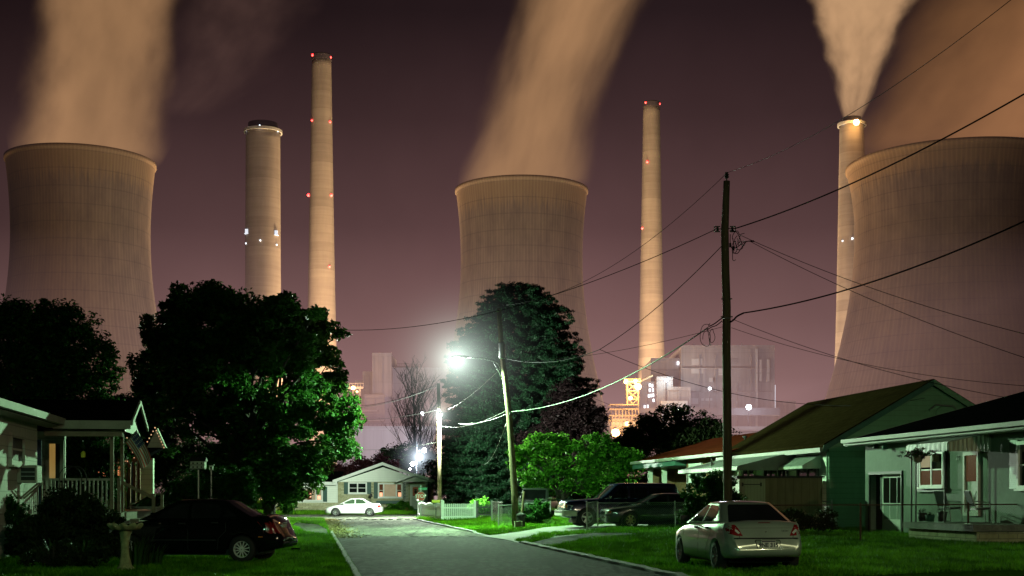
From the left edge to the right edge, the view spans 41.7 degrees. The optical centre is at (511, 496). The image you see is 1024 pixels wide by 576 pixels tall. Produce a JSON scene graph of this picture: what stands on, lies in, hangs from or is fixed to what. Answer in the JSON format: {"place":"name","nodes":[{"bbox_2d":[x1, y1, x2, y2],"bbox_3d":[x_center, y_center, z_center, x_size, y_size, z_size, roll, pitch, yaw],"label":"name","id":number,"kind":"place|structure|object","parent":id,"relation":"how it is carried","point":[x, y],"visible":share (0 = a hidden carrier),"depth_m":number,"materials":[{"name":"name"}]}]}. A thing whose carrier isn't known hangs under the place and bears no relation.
{"place":"outdoors","nodes":[
{"label":"outdoors","id":0,"kind":"place"},
{"bbox_2d":[0,516,355,575],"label":"grass","id":1,"kind":"structure","parent":0,"point":[319,554],"depth_m":27.97,"materials":[{"name":"green plant"}]},
{"bbox_2d":[293,523,327,533],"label":"path","id":2,"kind":"structure","parent":0,"point":[313,527],"depth_m":66.67,"materials":[{"name":"grey concrete"}]},
{"bbox_2d":[282,514,454,518],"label":"road","id":3,"kind":"structure","parent":0,"point":[368,517],"depth_m":104.49,"materials":[{"name":"grey asphalt"}]},
{"bbox_2d":[325,498,382,515],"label":"parked car","id":4,"kind":"object","parent":3,"relation":"on","point":[359,506],"visible":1,"depth_m":105.18,"materials":[{"name":"white paint"}]},
{"bbox_2d":[258,509,504,513],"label":"grass","id":5,"kind":"structure","parent":0,"point":[319,511],"depth_m":118.33,"materials":[{"name":"green plant"}]},
{"bbox_2d":[331,519,484,536],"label":"road","id":6,"kind":"structure","parent":0,"point":[369,527],"depth_m":63.15,"materials":[{"name":"grey asphalt"}]},
{"bbox_2d":[325,518,366,537],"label":"fallen leaves","id":7,"kind":"object","parent":6,"relation":"on","point":[332,524],"visible":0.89,"depth_m":63.85,"materials":[{"name":"beige plant"}]},
{"bbox_2d":[371,520,516,575],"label":"road joint","id":8,"kind":"object","parent":6,"relation":"on","point":[458,553],"visible":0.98,"depth_m":34.85,"materials":[{"name":"black asphalt"}]},
{"bbox_2d":[338,536,664,575],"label":"road","id":9,"kind":"structure","parent":0,"point":[392,556],"depth_m":33.01,"materials":[{"name":"grey asphalt"}]},
{"bbox_2d":[0,0,1023,447],"label":"sky","id":10,"kind":"structure","parent":0,"point":[430,98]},
{"bbox_2d":[485,524,653,540],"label":"driveway","id":11,"kind":"structure","parent":0,"point":[513,535],"depth_m":55.90,"materials":[{"name":"concrete"}]},
{"bbox_2d":[554,483,679,526],"bbox_3d":[4.691,0.346,57.822,5.512,1.866,2.240,0,0,-8],"label":"parked truck","id":12,"kind":"object","parent":11,"relation":"on","point":[574,510],"visible":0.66,"depth_m":56.95,"materials":[{"name":"blue paint"}]},
{"bbox_2d":[533,533,634,544],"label":"driveway","id":13,"kind":"structure","parent":0,"point":[554,540],"depth_m":47.72,"materials":[{"name":"concrete"}]},
{"bbox_2d":[207,499,1023,575],"bbox_3d":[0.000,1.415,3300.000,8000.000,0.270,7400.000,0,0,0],"label":"ground","id":14,"kind":"structure","parent":0,"point":[994,573],"depth_m":25.32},
{"bbox_2d":[3,494,29,556],"bbox_3d":[-11.401,0.718,31.008,1.288,1.674,0.817,0,0,0],"label":"shrub","id":15,"kind":"object","parent":14,"relation":"on","point":[14,512],"visible":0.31,"depth_m":30.87,"materials":[{"name":"green plant"}]},
{"bbox_2d":[0,293,127,438],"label":"leafy tree","id":16,"kind":"object","parent":14,"relation":"on","point":[42,356],"visible":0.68,"depth_m":51.36,"materials":[{"name":"green plant"}]},
{"bbox_2d":[17,537,110,567],"bbox_3d":[-8.743,1.172,26.386,1.856,0.777,1.030,0,0,0],"label":"shrub","id":17,"kind":"object","parent":14,"relation":"on","point":[59,553],"visible":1,"depth_m":26.21,"materials":[{"name":"green plant"}]},
{"bbox_2d":[3,486,126,557],"bbox_3d":[-10.147,0.658,30.521,2.850,1.796,1.744,0,0,0],"label":"shrub","id":18,"kind":"object","parent":14,"relation":"on","point":[85,515],"visible":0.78,"depth_m":30.10,"materials":[{"name":"green plant"}]},
{"bbox_2d":[59,465,86,492],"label":"garden arch","id":19,"kind":"structure","parent":14,"relation":"on","point":[80,473],"depth_m":35.00,"materials":[{"name":"black metal"}]},
{"bbox_2d":[0,398,163,558],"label":"porch house","id":20,"kind":"structure","parent":14,"relation":"on","point":[34,433],"depth_m":35.37,"materials":[{"name":"white wood"}]},
{"bbox_2d":[8,432,25,467],"bbox_3d":[-11.733,-1.091,31.914,0.150,0.794,1.640,0,0,-9],"label":"window","id":21,"kind":"structure","parent":20,"relation":"in","point":[16,442],"depth_m":31.81,"materials":[{"name":"black glass"}]},
{"bbox_2d":[37,440,41,503],"bbox_3d":[-12.876,-0.575,36.523,0.180,1.950,0.050,0,0,-9],"label":"door","id":22,"kind":"structure","parent":20,"relation":"in","point":[39,442],"depth_m":36.50,"materials":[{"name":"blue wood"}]},
{"bbox_2d":[43,440,63,485],"bbox_3d":[-13.109,-0.965,38.513,0.600,1.300,0.150,0,0,-9],"label":"door","id":23,"kind":"structure","parent":20,"relation":"in","point":[54,449],"depth_m":38.52,"materials":[{"name":"paint"}]},
{"bbox_2d":[117,430,150,469],"bbox_3d":[-9.992,-1.208,35.611,0.337,1.062,1.354,0,0,-43],"label":"flag","id":24,"kind":"object","parent":20,"relation":"attached to","point":[136,445],"visible":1,"depth_m":35.42,"materials":[{"name":"multicoloured fabric"}]},
{"bbox_2d":[3,142,181,500],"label":"cooling tower","id":25,"kind":"structure","parent":14,"relation":"on","point":[80,223],"depth_m":501.84,"materials":[{"name":"concrete"}]},
{"bbox_2d":[66,433,135,505],"bbox_3d":[-15.097,-0.622,46.993,3.611,4.346,2.569,0,0,15],"label":"leafy tree","id":26,"kind":"object","parent":14,"relation":"on","point":[95,461],"visible":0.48,"depth_m":46.57,"materials":[{"name":"green plant"}]},
{"bbox_2d":[107,523,142,570],"bbox_3d":[-7.583,0.990,26.400,0.683,0.952,0.693,0,0,0],"label":"birdbath","id":27,"kind":"object","parent":14,"relation":"on","point":[125,530],"visible":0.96,"depth_m":26.32,"materials":[{"name":"stone"}]},
{"bbox_2d":[110,530,160,565],"bbox_3d":[-7.660,1.085,27.611,1.148,0.763,1.289,0,0,0],"label":"iris clump","id":28,"kind":"object","parent":14,"relation":"on","point":[138,556],"visible":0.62,"depth_m":27.42,"materials":[{"name":"green plant"}]},
{"bbox_2d":[103,427,176,511],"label":"lit house","id":29,"kind":"structure","parent":14,"relation":"on","point":[136,476],"depth_m":52.00,"materials":[{"name":"white"}]},
{"bbox_2d":[127,462,136,508],"bbox_3d":[-14.721,-0.044,52.150,0.421,2.587,0.060,0,0,0],"label":"door","id":30,"kind":"structure","parent":29,"relation":"in","point":[127,462],"depth_m":52.12,"materials":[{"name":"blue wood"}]},
{"bbox_2d":[88,391,206,492],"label":"leafy tree","id":31,"kind":"object","parent":14,"relation":"on","point":[166,433],"visible":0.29,"depth_m":77.55,"materials":[{"name":"green plant"}]},
{"bbox_2d":[131,540,166,564],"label":"iris clump","id":32,"kind":"object","parent":14,"relation":"on","point":[153,557],"visible":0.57,"depth_m":28.13,"materials":[{"name":"green plant"}]},
{"bbox_2d":[124,493,173,523],"bbox_3d":[-11.784,0.585,46.001,2.001,1.426,4.498,0,0,30],"label":"parked car","id":33,"kind":"object","parent":14,"relation":"on","point":[142,508],"visible":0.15,"depth_m":44.91,"materials":[{"name":"white paint"}]},
{"bbox_2d":[155,465,235,507],"bbox_3d":[-10.662,0.247,44.994,2.744,2.646,1.673,0,0,0],"label":"shrub","id":34,"kind":"object","parent":14,"relation":"on","point":[185,488],"visible":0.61,"depth_m":44.62,"materials":[{"name":"green plant"}]},
{"bbox_2d":[189,457,207,498],"bbox_3d":[-10.267,0.087,43.990,0.540,2.757,0.407,0,0,0],"label":"birdhouse","id":35,"kind":"object","parent":14,"relation":"on","point":[197,463],"visible":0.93,"depth_m":43.86,"materials":[{"name":"white wood"}]},
{"bbox_2d":[108,498,300,561],"bbox_3d":[-7.225,0.766,31.142,4.449,1.446,1.964,0,0,6],"label":"parked car","id":36,"kind":"object","parent":14,"relation":"on","point":[235,530],"visible":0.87,"depth_m":30.33,"materials":[{"name":"black paint"}]},
{"bbox_2d":[154,432,305,497],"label":"leafy tree","id":37,"kind":"object","parent":14,"relation":"on","point":[208,450],"visible":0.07,"depth_m":83.22,"materials":[{"name":"green plant"}]},
{"bbox_2d":[224,464,260,510],"bbox_3d":[-9.517,0.234,45.986,1.929,2.725,1.469,0,0,0],"label":"shrub","id":38,"kind":"object","parent":14,"relation":"on","point":[244,480],"visible":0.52,"depth_m":45.67,"materials":[{"name":"green plant"}]},
{"bbox_2d":[125,279,367,514],"bbox_3d":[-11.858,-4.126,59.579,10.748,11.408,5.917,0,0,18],"label":"leafy tree","id":39,"kind":"object","parent":14,"relation":"on","point":[251,341],"visible":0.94,"depth_m":58.73,"materials":[{"name":"green plant"}]},
{"bbox_2d":[244,120,282,385],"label":"chimney","id":40,"kind":"object","parent":14,"relation":"on","point":[262,233],"visible":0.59,"depth_m":751.60,"materials":[{"name":"concrete"}]},
{"bbox_2d":[307,52,337,463],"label":"chimney","id":41,"kind":"object","parent":14,"relation":"on","point":[321,279],"visible":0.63,"depth_m":826.96,"materials":[{"name":"concrete"}]},
{"bbox_2d":[331,531,360,575],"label":"kerb","id":42,"kind":"structure","parent":14,"relation":"on","point":[348,558],"depth_m":32.70,"materials":[{"name":"concrete"}]},
{"bbox_2d":[275,462,434,510],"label":"stone house","id":43,"kind":"structure","parent":14,"relation":"on","point":[383,483],"depth_m":127.98,"materials":[{"name":"white"}]},
{"bbox_2d":[298,488,322,501],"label":"window","id":44,"kind":"structure","parent":43,"relation":"in","point":[313,498],"depth_m":128.06,"materials":[{"name":"white paint"}]},
{"bbox_2d":[348,482,366,493],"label":"window","id":45,"kind":"structure","parent":43,"relation":"in","point":[353,487],"depth_m":127.97,"materials":[{"name":"glass"}]},
{"bbox_2d":[378,483,402,497],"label":"window","id":46,"kind":"structure","parent":43,"relation":"in","point":[385,490],"depth_m":127.97,"materials":[{"name":"white paint"}]},
{"bbox_2d":[410,485,419,508],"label":"door","id":47,"kind":"structure","parent":43,"relation":"in","point":[414,489],"depth_m":129.19,"materials":[{"name":"brown paint"}]},
{"bbox_2d":[331,452,401,476],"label":"red leaf tree","id":48,"kind":"object","parent":14,"relation":"on","point":[352,467],"visible":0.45,"depth_m":137.41,"materials":[{"name":"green plant"}]},
{"bbox_2d":[337,353,446,473],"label":"boiler house","id":49,"kind":"structure","parent":14,"relation":"on","point":[380,382],"depth_m":640.00,"materials":[{"name":"metal"}]},
{"bbox_2d":[384,500,414,510],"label":"shrub","id":50,"kind":"object","parent":14,"relation":"on","point":[399,505],"visible":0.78,"depth_m":125.71,"materials":[{"name":"green plant"}]},
{"bbox_2d":[371,441,436,475],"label":"leafy tree","id":51,"kind":"object","parent":14,"relation":"on","point":[407,457],"visible":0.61,"depth_m":144.31,"materials":[{"name":"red plant"}]},
{"bbox_2d":[380,355,447,476],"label":"bare tree","id":52,"kind":"object","parent":14,"relation":"on","point":[416,409],"visible":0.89,"depth_m":149.28,"materials":[{"name":"brown plant"}]},
{"bbox_2d":[415,485,426,516],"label":"stop sign","id":53,"kind":"object","parent":14,"relation":"on","point":[420,496],"visible":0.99,"depth_m":89.95,"materials":[{"name":"metal"}]},
{"bbox_2d":[417,500,442,519],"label":"picket fence","id":54,"kind":"object","parent":14,"relation":"on","point":[435,510],"visible":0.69,"depth_m":88.62,"materials":[{"name":"white wood"}]},
{"bbox_2d":[437,383,441,503],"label":"utility pole","id":55,"kind":"object","parent":14,"relation":"on","point":[439,477],"visible":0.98,"depth_m":97.38,"materials":[{"name":"white wood"}]},
{"bbox_2d":[422,420,458,509],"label":"red leaf tree","id":56,"kind":"object","parent":14,"relation":"on","point":[425,465],"visible":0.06,"depth_m":127.70,"materials":[{"name":"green plant"}]},
{"bbox_2d":[419,459,465,503],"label":"leafy tree","id":57,"kind":"object","parent":14,"relation":"on","point":[427,470],"visible":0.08,"depth_m":133.58,"materials":[{"name":"green plant"}]},
{"bbox_2d":[443,500,475,519],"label":"picket fence","id":58,"kind":"object","parent":14,"relation":"on","point":[462,511],"visible":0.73,"depth_m":83.15,"materials":[{"name":"white wood"}]},
{"bbox_2d":[469,495,490,512],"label":"shrub","id":59,"kind":"object","parent":14,"relation":"on","point":[483,501],"visible":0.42,"depth_m":96.86,"materials":[{"name":"green plant"}]},
{"bbox_2d":[476,501,490,516],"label":"iron fence","id":60,"kind":"object","parent":14,"relation":"on","point":[477,510],"visible":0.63,"depth_m":83.98,"materials":[{"name":"grey metal"}]},
{"bbox_2d":[451,304,518,526],"bbox_3d":[-1.241,-3.597,61.898,3.157,10.563,0.597,0,0,0],"label":"utility pole","id":61,"kind":"object","parent":14,"relation":"on","point":[510,435],"visible":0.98,"depth_m":61.88,"materials":[{"name":"brown wood"}]},
{"bbox_2d":[505,350,597,362],"bbox_3d":[1.633,-6.107,58.501,0.025,0.566,8.024,0,0,-29],"label":"overhead wire","id":62,"kind":"object","parent":61,"relation":"attached to","point":[552,361],"visible":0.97,"depth_m":58.79,"materials":[{"name":"metal"}]},
{"bbox_2d":[600,349,813,404],"bbox_3d":[8.536,-5.069,57.498,11.093,1.932,0.022,0,0,-27],"label":"overhead wire","id":63,"kind":"object","parent":62,"relation":"attached to","point":[703,386],"visible":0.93,"depth_m":57.22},
{"bbox_2d":[427,281,605,514],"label":"conifer tree","id":64,"kind":"object","parent":14,"relation":"on","point":[472,448],"visible":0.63,"depth_m":112.70,"materials":[{"name":"green plant"}]},
{"bbox_2d":[424,174,613,499],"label":"cooling tower","id":65,"kind":"structure","parent":14,"relation":"on","point":[522,228],"depth_m":552.05,"materials":[{"name":"concrete"}]},
{"bbox_2d":[498,501,550,525],"bbox_3d":[0.609,0.877,64.500,2.750,1.360,0.060,0,0,-22],"label":"chain link fence","id":66,"kind":"object","parent":14,"relation":"on","point":[519,505],"visible":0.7,"depth_m":64.18,"materials":[{"name":"metal"}]},
{"bbox_2d":[508,498,551,523],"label":"shrub","id":67,"kind":"object","parent":14,"relation":"on","point":[538,509],"visible":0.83,"depth_m":64.39,"materials":[{"name":"green plant"}]},
{"bbox_2d":[518,488,557,514],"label":"parked car","id":68,"kind":"object","parent":14,"relation":"on","point":[545,494],"visible":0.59,"depth_m":81.31,"materials":[{"name":"paint"}]},
{"bbox_2d":[412,518,688,575],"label":"kerb","id":69,"kind":"structure","parent":14,"relation":"on","point":[630,565],"depth_m":32.92,"materials":[{"name":"concrete"}]},
{"bbox_2d":[514,377,611,491],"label":"purple leaf tree","id":70,"kind":"object","parent":14,"relation":"on","point":[578,418],"visible":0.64,"depth_m":109.04,"materials":[{"name":"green plant"}]},
{"bbox_2d":[505,431,645,500],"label":"leafy tree","id":71,"kind":"object","parent":14,"relation":"on","point":[597,461],"visible":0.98,"depth_m":85.33,"materials":[{"name":"green plant"}]},
{"bbox_2d":[586,501,597,529],"bbox_3d":[3.194,0.797,53.742,0.564,1.270,0.060,0,0,-34],"label":"chain link fence","id":72,"kind":"object","parent":14,"relation":"on","point":[587,514],"visible":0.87,"depth_m":53.67,"materials":[{"name":"metal"}]},
{"bbox_2d":[608,404,638,437],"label":"precipitator house","id":73,"kind":"structure","parent":14,"relation":"on","point":[619,423],"depth_m":612.00,"materials":[{"name":"yellow metal"}]},
{"bbox_2d":[623,375,652,418],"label":"lattice tower","id":74,"kind":"structure","parent":14,"relation":"on","point":[634,390],"depth_m":617.33,"materials":[{"name":"yellow metal"}]},
{"bbox_2d":[636,100,664,413],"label":"chimney","id":75,"kind":"object","parent":14,"relation":"on","point":[651,328],"visible":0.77,"depth_m":927.97,"materials":[{"name":"concrete"}]},
{"bbox_2d":[600,493,702,526],"bbox_3d":[6.132,0.565,54.803,5.006,1.426,2.093,0,0,-8],"label":"parked car","id":76,"kind":"object","parent":14,"relation":"on","point":[625,515],"visible":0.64,"depth_m":53.88,"materials":[{"name":"grey paint"}]},
{"bbox_2d":[602,403,741,470],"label":"leafy tree","id":77,"kind":"object","parent":14,"relation":"on","point":[647,435],"visible":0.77,"depth_m":116.89,"materials":[{"name":"green plant"}]},
{"bbox_2d":[630,432,756,499],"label":"brick house","id":78,"kind":"structure","parent":14,"relation":"on","point":[659,470],"depth_m":75.13,"materials":[{"name":"paint"}]},
{"bbox_2d":[607,343,795,473],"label":"boiler house","id":79,"kind":"structure","parent":14,"relation":"on","point":[752,370],"depth_m":640.00,"materials":[{"name":"grey metal"}]},
{"bbox_2d":[674,468,747,525],"bbox_3d":[7.028,0.195,46.950,2.253,2.371,2.165,0,0,-44],"label":"shrub","id":80,"kind":"object","parent":14,"relation":"on","point":[711,487],"visible":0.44,"depth_m":46.65,"materials":[{"name":"green plant"}]},
{"bbox_2d":[597,500,832,527],"bbox_3d":[7.794,0.755,52.500,9.260,1.291,0.060,0,0,19],"label":"chain link fence","id":81,"kind":"object","parent":14,"relation":"on","point":[674,511],"visible":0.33,"depth_m":53.33,"materials":[{"name":"metal"}]},
{"bbox_2d":[414,514,1023,575],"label":"grass","id":82,"kind":"structure","parent":14,"relation":"on","point":[655,546],"depth_m":32.20,"materials":[{"name":"green plant"}]},
{"bbox_2d":[700,172,753,500],"bbox_3d":[7.200,-4.688,44.973,1.852,12.338,0.364,0,0,0],"label":"utility pole","id":83,"kind":"object","parent":14,"relation":"on","point":[726,299],"visible":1,"depth_m":44.89,"materials":[{"name":"brown wood"}]},
{"bbox_2d":[333,230,713,329],"bbox_3d":[-1.002,-8.236,55.501,0.025,1.426,26.160,0,0,-37],"label":"overhead wire","id":84,"kind":"object","parent":83,"relation":"attached to","point":[551,295],"visible":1,"depth_m":51.75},
{"bbox_2d":[511,327,707,411],"bbox_3d":[3.252,-4.763,53.499,0.040,1.828,18.248,0,0,-21],"label":"overhead wire","id":85,"kind":"object","parent":83,"relation":"attached to","point":[620,379],"visible":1,"depth_m":50.92,"materials":[{"name":"metal"}]},
{"bbox_2d":[599,247,720,349],"bbox_3d":[5.331,-7.233,49.999,0.025,2.445,10.595,0,0,-19],"label":"overhead wire","id":86,"kind":"object","parent":83,"relation":"attached to","point":[663,301],"visible":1,"depth_m":49.18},
{"bbox_2d":[727,0,1010,172],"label":"overhead wire","id":87,"kind":"object","parent":83,"relation":"attached to","point":[889,88],"visible":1,"depth_m":31.85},
{"bbox_2d":[731,327,1023,385],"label":"overhead wire","id":88,"kind":"object","parent":83,"relation":"attached to","point":[882,367],"visible":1,"depth_m":40.02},
{"bbox_2d":[735,93,1023,228],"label":"overhead wire","id":89,"kind":"object","parent":83,"relation":"attached to","point":[891,164],"visible":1,"depth_m":36.71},
{"bbox_2d":[735,320,1023,400],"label":"overhead wire","id":90,"kind":"object","parent":83,"relation":"attached to","point":[880,369],"visible":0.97,"depth_m":41.18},
{"bbox_2d":[741,235,1023,333],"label":"overhead wire","id":91,"kind":"object","parent":83,"relation":"attached to","point":[884,292],"visible":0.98,"depth_m":40.64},
{"bbox_2d":[744,221,1023,312],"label":"overhead wire","id":92,"kind":"object","parent":83,"relation":"attached to","point":[894,273],"visible":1,"depth_m":37.33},
{"bbox_2d":[752,242,1023,357],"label":"overhead wire","id":93,"kind":"object","parent":83,"relation":"attached to","point":[890,307],"visible":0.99,"depth_m":40.68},
{"bbox_2d":[675,501,801,569],"bbox_3d":[4.801,0.800,29.028,2.001,1.431,4.409,0,0,-9],"label":"parked car","id":94,"kind":"object","parent":14,"relation":"on","point":[719,534],"visible":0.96,"depth_m":27.40,"materials":[{"name":"silver paint"}]},
{"bbox_2d":[732,476,824,525],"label":"shed","id":95,"kind":"structure","parent":14,"relation":"on","point":[785,490],"depth_m":50.39,"materials":[{"name":"brown wood"}]},
{"bbox_2d":[733,479,764,501],"bbox_3d":[8.928,0.302,51.499,0.990,1.957,2.455,0,0,-3],"label":"door","id":96,"kind":"structure","parent":95,"relation":"in","point":[754,489],"depth_m":50.31,"materials":[{"name":"wood"}]},
{"bbox_2d":[777,507,838,531],"bbox_3d":[9.867,0.857,46.004,2.731,1.050,1.623,0,0,0],"label":"shrub","id":97,"kind":"object","parent":14,"relation":"on","point":[804,524],"visible":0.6,"depth_m":45.75,"materials":[{"name":"green plant"}]},
{"bbox_2d":[678,379,974,527],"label":"gable house","id":98,"kind":"structure","parent":14,"relation":"on","point":[805,439],"depth_m":52.57,"materials":[{"name":"green"}]},
{"bbox_2d":[796,468,818,475],"bbox_3d":[11.815,-0.821,53.700,0.100,0.709,2.302,0,0,-9],"label":"window","id":99,"kind":"structure","parent":98,"relation":"in","point":[799,472],"depth_m":53.67,"materials":[{"name":"black glass"}]},
{"bbox_2d":[834,115,865,366],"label":"chimney","id":100,"kind":"object","parent":14,"relation":"on","point":[851,143],"visible":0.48,"depth_m":694.95,"materials":[{"name":"concrete"}]},
{"bbox_2d":[773,502,1016,540],"bbox_3d":[11.657,0.752,37.749,9.994,1.219,0.060,0,0,-3],"label":"chain link fence","id":101,"kind":"object","parent":14,"relation":"on","point":[860,505],"visible":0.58,"depth_m":37.67,"materials":[{"name":"metal"}]},
{"bbox_2d":[825,136,1023,404],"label":"cooling tower","id":102,"kind":"structure","parent":14,"relation":"on","point":[943,197],"depth_m":564.98,"materials":[{"name":"concrete"}]},
{"bbox_2d":[841,391,1023,542],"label":"bungalow","id":103,"kind":"object","parent":14,"relation":"on","point":[979,448],"visible":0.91,"depth_m":41.27,"materials":[{"name":"white paint"}]},
{"bbox_2d":[882,474,899,531],"bbox_3d":[13.137,0.253,46.268,0.040,2.054,1.759,0,0,-9],"label":"door","id":104,"kind":"structure","parent":103,"relation":"in","point":[890,482],"depth_m":46.48,"materials":[{"name":"white paint"}]},
{"bbox_2d":[897,442,938,462],"bbox_3d":[12.193,-1.327,40.264,1.217,0.641,0.825,0,0,37],"label":"flower basket","id":105,"kind":"object","parent":103,"relation":"hanging from","point":[918,455],"visible":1,"depth_m":40.15,"materials":[{"name":"green plant"}]},
{"bbox_2d":[917,452,943,488],"bbox_3d":[13.345,-0.832,42.837,0.300,1.152,1.744,0,0,-9],"label":"window","id":106,"kind":"structure","parent":103,"relation":"in","point":[931,469],"depth_m":42.75,"materials":[{"name":"white paint"}]},
{"bbox_2d":[917,451,947,491],"bbox_3d":[13.402,-0.814,42.965,0.150,1.318,2.065,0,0,-9],"label":"window frame","id":107,"kind":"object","parent":103,"relation":"in","point":[941,489],"depth_m":42.96,"materials":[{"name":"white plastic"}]},
{"bbox_2d":[933,491,961,522],"bbox_3d":[12.908,0.300,39.823,0.638,0.943,0.566,0,0,-19],"label":"patio chair","id":108,"kind":"object","parent":103,"relation":"on","point":[939,497],"visible":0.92,"depth_m":39.73,"materials":[{"name":"metal"}]},
{"bbox_2d":[963,451,979,515],"bbox_3d":[13.815,-0.385,40.379,0.100,1.923,0.947,0,0,-9],"label":"door","id":109,"kind":"structure","parent":103,"relation":"in","point":[971,460],"depth_m":40.35,"materials":[{"name":"white paint"}]},
{"bbox_2d":[964,491,991,523],"bbox_3d":[13.106,0.300,37.828,0.638,0.943,0.566,0,0,1],"label":"patio chair","id":110,"kind":"object","parent":103,"relation":"on","point":[969,497],"visible":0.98,"depth_m":37.64,"materials":[{"name":"metal"}]},
{"bbox_2d":[1014,441,1023,490],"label":"window","id":111,"kind":"structure","parent":103,"relation":"in","point":[1019,444],"depth_m":37.62,"materials":[{"name":"white paint"}]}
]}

